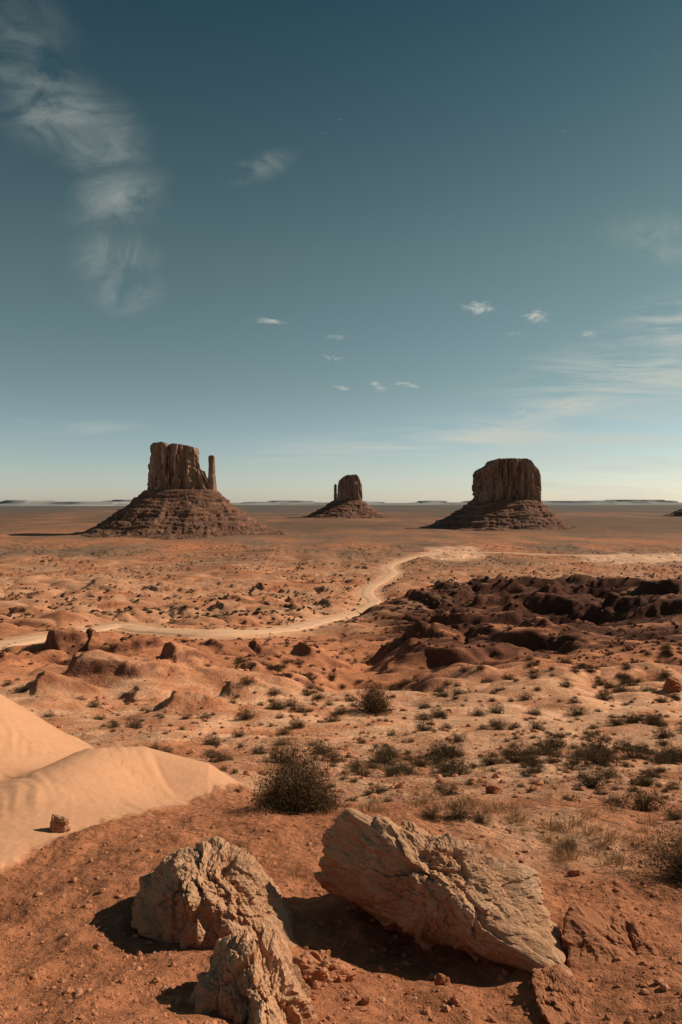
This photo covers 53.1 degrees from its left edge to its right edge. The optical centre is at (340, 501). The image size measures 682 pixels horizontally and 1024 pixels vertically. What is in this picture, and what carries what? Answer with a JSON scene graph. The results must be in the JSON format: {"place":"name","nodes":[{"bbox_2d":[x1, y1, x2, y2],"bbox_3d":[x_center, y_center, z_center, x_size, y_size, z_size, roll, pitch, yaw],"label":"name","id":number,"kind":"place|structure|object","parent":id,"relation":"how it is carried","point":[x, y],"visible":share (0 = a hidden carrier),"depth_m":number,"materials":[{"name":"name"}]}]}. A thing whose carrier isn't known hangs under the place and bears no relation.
{"place":"outdoors","nodes":[
{"label":"outdoors","id":0,"kind":"place"},
{"bbox_2d":[0,500,129,505],"bbox_3d":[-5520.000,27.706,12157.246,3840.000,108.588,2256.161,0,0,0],"label":"distant mesa","id":1,"kind":"structure","parent":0,"point":[51,503],"depth_m":11699.65,"materials":[{"name":"grey stone"}]},
{"bbox_2d":[0,505,681,1023],"bbox_3d":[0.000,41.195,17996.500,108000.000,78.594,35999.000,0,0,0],"label":"desert ground","id":2,"kind":"structure","parent":0,"point":[80,781],"depth_m":29.12,"materials":[{"name":"orange sand"}]},
{"bbox_2d":[49,814,70,832],"bbox_3d":[-2.651,3.052,6.433,0.179,0.223,0.173,0,0,-38],"label":"loose rock","id":3,"kind":"object","parent":2,"relation":"on","point":[59,823],"visible":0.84,"depth_m":6.40,"materials":[{"name":"stone"}]},
{"bbox_2d":[94,943,102,950],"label":"loose rock","id":4,"kind":"object","parent":2,"relation":"on","point":[98,946],"visible":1,"depth_m":4.21,"materials":[{"name":"brown stone"}]},
{"bbox_2d":[68,442,289,538],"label":"sandstone butte","id":5,"kind":"object","parent":2,"relation":"on","point":[181,497],"visible":0.99,"depth_m":1564.58,"materials":[{"name":"brown stone"}]},
{"bbox_2d":[130,836,298,948],"bbox_3d":[-0.817,2.766,4.710,1.354,0.661,0.979,0,0,32],"label":"sandstone boulder","id":6,"kind":"object","parent":2,"relation":"on","point":[209,892],"visible":0.87,"depth_m":4.53,"materials":[{"name":"beige stone"}]},
{"bbox_2d":[188,925,317,1023],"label":"sandstone boulder","id":7,"kind":"object","parent":2,"relation":"on","point":[244,979],"visible":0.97,"depth_m":3.38,"materials":[{"name":"brown stone"}]},
{"bbox_2d":[245,737,353,816],"bbox_3d":[-0.449,3.043,7.477,1.257,0.873,1.470,0,0,0],"label":"desert bush","id":8,"kind":"object","parent":2,"relation":"on","point":[299,796],"visible":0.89,"depth_m":7.36,"materials":[{"name":"green plant"}]},
{"bbox_2d":[292,949,357,982],"bbox_3d":[-0.115,2.698,3.937,0.424,0.155,0.303,0,0,0],"label":"loose rock","id":9,"kind":"object","parent":2,"relation":"on","point":[321,966],"visible":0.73,"depth_m":3.88,"materials":[{"name":"brown stone"}]},
{"bbox_2d":[0,640,681,853],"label":"desert scrub","id":10,"kind":"object","parent":2,"relation":"on","point":[600,753],"visible":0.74,"depth_m":18.95,"materials":[{"name":"green plant"}]},
{"bbox_2d":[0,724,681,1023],"bbox_3d":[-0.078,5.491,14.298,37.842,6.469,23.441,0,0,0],"label":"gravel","id":11,"kind":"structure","parent":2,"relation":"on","point":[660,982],"depth_m":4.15,"materials":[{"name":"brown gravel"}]},
{"bbox_2d":[0,637,681,802],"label":"loose stones","id":12,"kind":"object","parent":2,"relation":"on","point":[537,785],"visible":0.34,"depth_m":19.85,"materials":[{"name":"brown stone"}]},
{"bbox_2d":[0,580,681,690],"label":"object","id":13,"kind":"object","parent":2,"relation":"on","point":[407,651],"visible":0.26,"depth_m":171.78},
{"bbox_2d":[0,576,681,671],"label":"rock rubble","id":14,"kind":"object","parent":2,"relation":"on","point":[456,637],"visible":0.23,"depth_m":117.88,"materials":[{"name":"brown stone"}]},
{"bbox_2d":[1,541,681,621],"bbox_3d":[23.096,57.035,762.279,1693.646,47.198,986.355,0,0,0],"label":"scrub plain","id":15,"kind":"structure","parent":2,"relation":"on","point":[456,584],"depth_m":467.36,"materials":[{"name":"green plant"}]},
{"bbox_2d":[301,474,390,517],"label":"sandstone butte","id":16,"kind":"object","parent":2,"relation":"on","point":[347,502],"visible":0.98,"depth_m":3226.93,"materials":[{"name":"brown stone"}]},
{"bbox_2d":[361,994,370,1004],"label":"loose rock","id":17,"kind":"object","parent":2,"relation":"on","point":[365,1000],"visible":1,"depth_m":3.61,"materials":[{"name":"brown stone"}]},
{"bbox_2d":[355,676,396,715],"bbox_3d":[1.578,9.073,32.130,2.102,2.038,2.346,0,0,0],"label":"desert bush","id":18,"kind":"object","parent":2,"relation":"on","point":[373,704],"visible":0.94,"depth_m":31.86,"materials":[{"name":"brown plant"}]},
{"bbox_2d":[395,782,404,788],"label":"loose rock","id":19,"kind":"object","parent":2,"relation":"on","point":[401,786],"visible":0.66,"depth_m":10.79,"materials":[{"name":"brown stone"}]},
{"bbox_2d":[313,808,572,976],"bbox_3d":[0.841,2.658,4.775,1.802,0.904,1.102,0,0,34],"label":"sandstone boulder","id":20,"kind":"object","parent":2,"relation":"on","point":[427,892],"visible":1,"depth_m":4.47,"materials":[{"name":"beige stone"}]},
{"bbox_2d":[434,973,451,986],"bbox_3d":[0.582,2.739,3.890,0.107,0.100,0.076,0,0,0],"label":"loose rock","id":21,"kind":"object","parent":2,"relation":"on","point":[441,979],"visible":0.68,"depth_m":3.87,"materials":[{"name":"brown stone"}]},
{"bbox_2d":[449,993,465,1006],"bbox_3d":[0.617,2.664,3.643,0.080,0.068,0.079,0,0,-45],"label":"loose rock","id":22,"kind":"object","parent":2,"relation":"on","point":[457,999],"visible":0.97,"depth_m":3.63,"materials":[{"name":"brown stone"}]},
{"bbox_2d":[260,730,681,866],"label":"dry grass","id":23,"kind":"structure","parent":2,"relation":"on","point":[495,808],"depth_m":6.96,"materials":[{"name":"brown plant"}]},
{"bbox_2d":[485,784,502,793],"bbox_3d":[2.213,4.165,9.832,0.283,0.194,0.213,0,0,0],"label":"loose rock","id":24,"kind":"object","parent":2,"relation":"on","point":[497,789],"visible":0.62,"depth_m":9.78,"materials":[{"name":"brown stone"}]},
{"bbox_2d":[420,458,576,530],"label":"sandstone butte","id":25,"kind":"object","parent":2,"relation":"on","point":[506,494],"visible":0.98,"depth_m":1927.24,"materials":[{"name":"brown stone"}]},
{"bbox_2d":[531,965,592,1023],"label":"sandstone boulder","id":26,"kind":"object","parent":2,"relation":"on","point":[561,995],"visible":0.91,"depth_m":3.63,"materials":[{"name":"brown stone"}]},
{"bbox_2d":[567,870,581,876],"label":"loose rock","id":27,"kind":"object","parent":2,"relation":"on","point":[572,873],"visible":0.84,"depth_m":5.45,"materials":[{"name":"brown stone"}]},
{"bbox_2d":[561,902,673,973],"bbox_3d":[1.720,2.858,4.184,1.043,0.641,0.600,0,0,-35],"label":"sandstone boulder","id":28,"kind":"object","parent":2,"relation":"on","point":[593,938],"visible":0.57,"depth_m":4.14,"materials":[{"name":"brown stone"}]},
{"bbox_2d":[625,818,681,887],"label":"desert bush","id":29,"kind":"object","parent":2,"relation":"on","point":[675,868],"visible":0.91,"depth_m":5.39,"materials":[{"name":"green plant"}]},
{"bbox_2d":[661,509,681,515],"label":"sandstone butte","id":30,"kind":"object","parent":2,"relation":"on","point":[677,512],"visible":0.86,"depth_m":3588.19,"materials":[{"name":"brown stone"}]},
{"bbox_2d":[663,677,681,691],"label":"loose rock","id":31,"kind":"object","parent":2,"relation":"on","point":[671,684],"visible":0.83,"depth_m":39.47,"materials":[{"name":"brown stone"}]},
{"bbox_2d":[0,552,681,649],"bbox_3d":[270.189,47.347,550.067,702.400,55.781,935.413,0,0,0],"label":"dirt road","id":32,"kind":"structure","parent":0,"point":[368,595],"depth_m":214.65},
{"bbox_2d":[0,0,681,502],"label":"sky","id":33,"kind":"structure","parent":0,"point":[407,248],"materials":[{"name":"blue"}]},
{"bbox_2d":[110,500,681,503],"bbox_3d":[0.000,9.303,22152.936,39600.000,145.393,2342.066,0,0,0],"label":"distant mesa","id":34,"kind":"structure","parent":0,"point":[463,502],"depth_m":21695.88,"materials":[{"name":"stone"}]},
{"bbox_2d":[230,501,681,504],"bbox_3d":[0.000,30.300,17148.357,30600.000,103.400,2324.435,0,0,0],"label":"distant mesa","id":35,"kind":"structure","parent":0,"point":[544,503],"depth_m":16590.97,"materials":[{"name":"grey stone"}]}
]}

